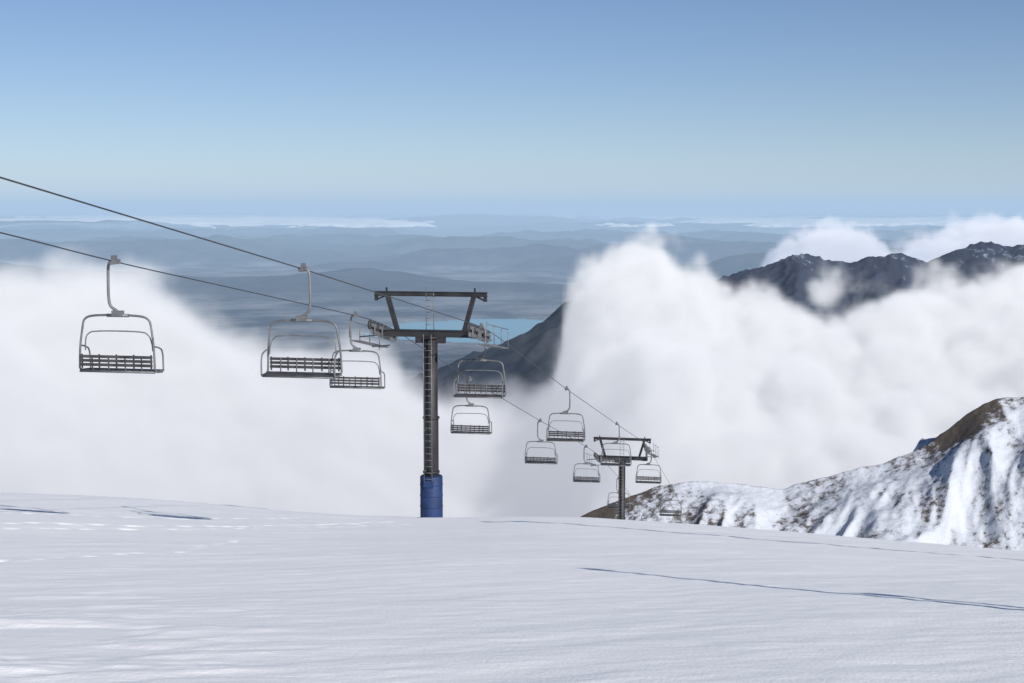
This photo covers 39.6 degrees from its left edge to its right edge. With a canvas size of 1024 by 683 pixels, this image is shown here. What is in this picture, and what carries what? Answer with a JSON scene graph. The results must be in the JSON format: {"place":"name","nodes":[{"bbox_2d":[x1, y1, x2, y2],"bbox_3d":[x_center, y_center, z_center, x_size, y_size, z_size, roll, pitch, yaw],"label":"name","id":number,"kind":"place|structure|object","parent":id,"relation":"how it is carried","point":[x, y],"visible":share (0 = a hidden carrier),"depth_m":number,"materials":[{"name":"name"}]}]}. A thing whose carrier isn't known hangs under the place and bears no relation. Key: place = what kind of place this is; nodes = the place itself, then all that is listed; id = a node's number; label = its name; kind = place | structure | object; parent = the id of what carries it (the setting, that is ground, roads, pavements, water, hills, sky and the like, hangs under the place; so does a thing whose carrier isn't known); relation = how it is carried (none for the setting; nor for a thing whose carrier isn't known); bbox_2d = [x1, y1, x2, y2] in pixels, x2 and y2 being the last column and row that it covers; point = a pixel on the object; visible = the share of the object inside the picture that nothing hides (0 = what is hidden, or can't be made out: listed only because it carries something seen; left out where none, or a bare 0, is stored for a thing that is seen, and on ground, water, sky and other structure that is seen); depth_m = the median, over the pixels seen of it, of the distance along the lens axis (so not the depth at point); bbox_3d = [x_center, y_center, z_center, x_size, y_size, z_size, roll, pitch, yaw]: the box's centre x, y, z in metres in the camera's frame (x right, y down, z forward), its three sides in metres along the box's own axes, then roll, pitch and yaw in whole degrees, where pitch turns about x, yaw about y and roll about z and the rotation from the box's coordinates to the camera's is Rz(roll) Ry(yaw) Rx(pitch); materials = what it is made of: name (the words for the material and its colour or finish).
{"place":"outdoors","nodes":[
{"label":"outdoors","id":0,"kind":"place"},
{"bbox_2d":[365,319,542,343],"bbox_3d":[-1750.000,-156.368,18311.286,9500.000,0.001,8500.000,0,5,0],"label":"lake water","id":1,"kind":"structure","parent":0,"point":[516,327],"depth_m":18768.35,"materials":[{"name":"teal liquid"}]},
{"bbox_2d":[0,213,1023,516],"bbox_3d":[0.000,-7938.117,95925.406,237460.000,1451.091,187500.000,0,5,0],"label":"cloud","id":2,"kind":"structure","parent":0,"point":[210,415],"depth_m":13980.66,"materials":[{"name":"white"}]},
{"bbox_2d":[0,493,1023,682],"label":"snow ground","id":3,"kind":"structure","parent":0,"point":[101,589],"depth_m":20.56,"materials":[{"name":"white snow"}]},
{"bbox_2d":[349,287,508,517],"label":"lift tower","id":4,"kind":"structure","parent":3,"relation":"on","point":[431,491],"depth_m":70.28,"materials":[{"name":"metal"}]},
{"bbox_2d":[584,435,658,519],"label":"lift tower","id":5,"kind":"structure","parent":3,"relation":"on","point":[621,495],"depth_m":141.55,"materials":[{"name":"metal"}]},
{"bbox_2d":[0,232,645,518],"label":"haul cable","id":6,"kind":"object","parent":5,"relation":"attached to","point":[241,290],"visible":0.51,"depth_m":50.37,"materials":[{"name":"metal"}]},
{"bbox_2d":[79,255,163,373],"bbox_3d":[-12.130,-0.834,43.890,2.583,3.657,0.861,1,6,12],"label":"chairlift chair","id":7,"kind":"object","parent":6,"relation":"hanging from","point":[115,312],"visible":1,"depth_m":43.74,"materials":[{"name":"metal"}]},
{"bbox_2d":[329,311,384,388],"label":"chairlift chair","id":8,"kind":"object","parent":6,"relation":"hanging from","point":[356,349],"visible":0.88,"depth_m":66.55,"materials":[{"name":"metal"}]},
{"bbox_2d":[450,376,491,434],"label":"chairlift chair","id":9,"kind":"object","parent":6,"relation":"hanging from","point":[463,429],"visible":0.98,"depth_m":89.08,"materials":[{"name":"metal"}]},
{"bbox_2d":[525,418,557,463],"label":"chairlift chair","id":10,"kind":"object","parent":6,"relation":"hanging from","point":[531,460],"visible":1,"depth_m":112.28,"materials":[{"name":"metal"}]},
{"bbox_2d":[573,444,599,482],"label":"chairlift chair","id":11,"kind":"object","parent":6,"relation":"hanging from","point":[580,479],"visible":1,"depth_m":135.13,"materials":[{"name":"metal"}]},
{"bbox_2d":[607,478,630,508],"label":"chairlift chair","id":12,"kind":"object","parent":6,"relation":"hanging from","point":[614,506],"visible":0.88,"depth_m":158.30,"materials":[{"name":"metal"}]},
{"bbox_2d":[0,177,688,520],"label":"haul cable","id":13,"kind":"object","parent":5,"relation":"attached to","point":[273,260],"visible":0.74,"depth_m":40.19,"materials":[{"name":"metal"}]},
{"bbox_2d":[261,263,342,378],"bbox_3d":[-6.756,-0.680,45.657,2.583,3.657,0.861,1,5,12],"label":"chairlift chair","id":14,"kind":"object","parent":13,"relation":"hanging from","point":[296,374],"visible":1,"depth_m":45.79,"materials":[{"name":"metal"}]},
{"bbox_2d":[453,323,505,398],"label":"chairlift chair","id":15,"kind":"object","parent":13,"relation":"hanging from","point":[480,387],"visible":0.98,"depth_m":70.21,"materials":[{"name":"metal"}]},
{"bbox_2d":[546,386,584,441],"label":"chairlift chair","id":16,"kind":"object","parent":13,"relation":"hanging from","point":[566,434],"visible":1,"depth_m":94.85,"materials":[{"name":"metal"}]},
{"bbox_2d":[600,421,631,465],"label":"chairlift chair","id":17,"kind":"object","parent":13,"relation":"hanging from","point":[608,459],"visible":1,"depth_m":119.28,"materials":[{"name":"metal"}]},
{"bbox_2d":[635,446,660,483],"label":"chairlift chair","id":18,"kind":"object","parent":13,"relation":"hanging from","point":[651,479],"visible":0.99,"depth_m":143.21,"materials":[{"name":"metal"}]},
{"bbox_2d":[659,484,681,516],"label":"chairlift chair","id":19,"kind":"object","parent":13,"relation":"hanging from","point":[669,511],"visible":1,"depth_m":166.37,"materials":[{"name":"metal"}]},
{"bbox_2d":[0,214,1023,228],"bbox_3d":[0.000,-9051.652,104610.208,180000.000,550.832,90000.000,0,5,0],"label":"cloud","id":20,"kind":"structure","parent":0,"point":[369,222],"depth_m":71724.14,"materials":[{"name":"white"}]},
{"bbox_2d":[0,0,1023,217],"label":"sky","id":21,"kind":"structure","parent":0,"point":[557,108],"materials":[{"name":"blue"}]},
{"bbox_2d":[581,397,1023,550],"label":"rocky ridge","id":22,"kind":"structure","parent":0,"point":[960,482],"depth_m":411.14,"materials":[{"name":"white snow"}]},
{"bbox_2d":[595,241,1023,488],"bbox_3d":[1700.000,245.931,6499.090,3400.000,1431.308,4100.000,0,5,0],"label":"cloud","id":23,"kind":"structure","parent":0,"point":[788,371],"depth_m":5636.94,"materials":[{"name":"water vapour"}]}
]}

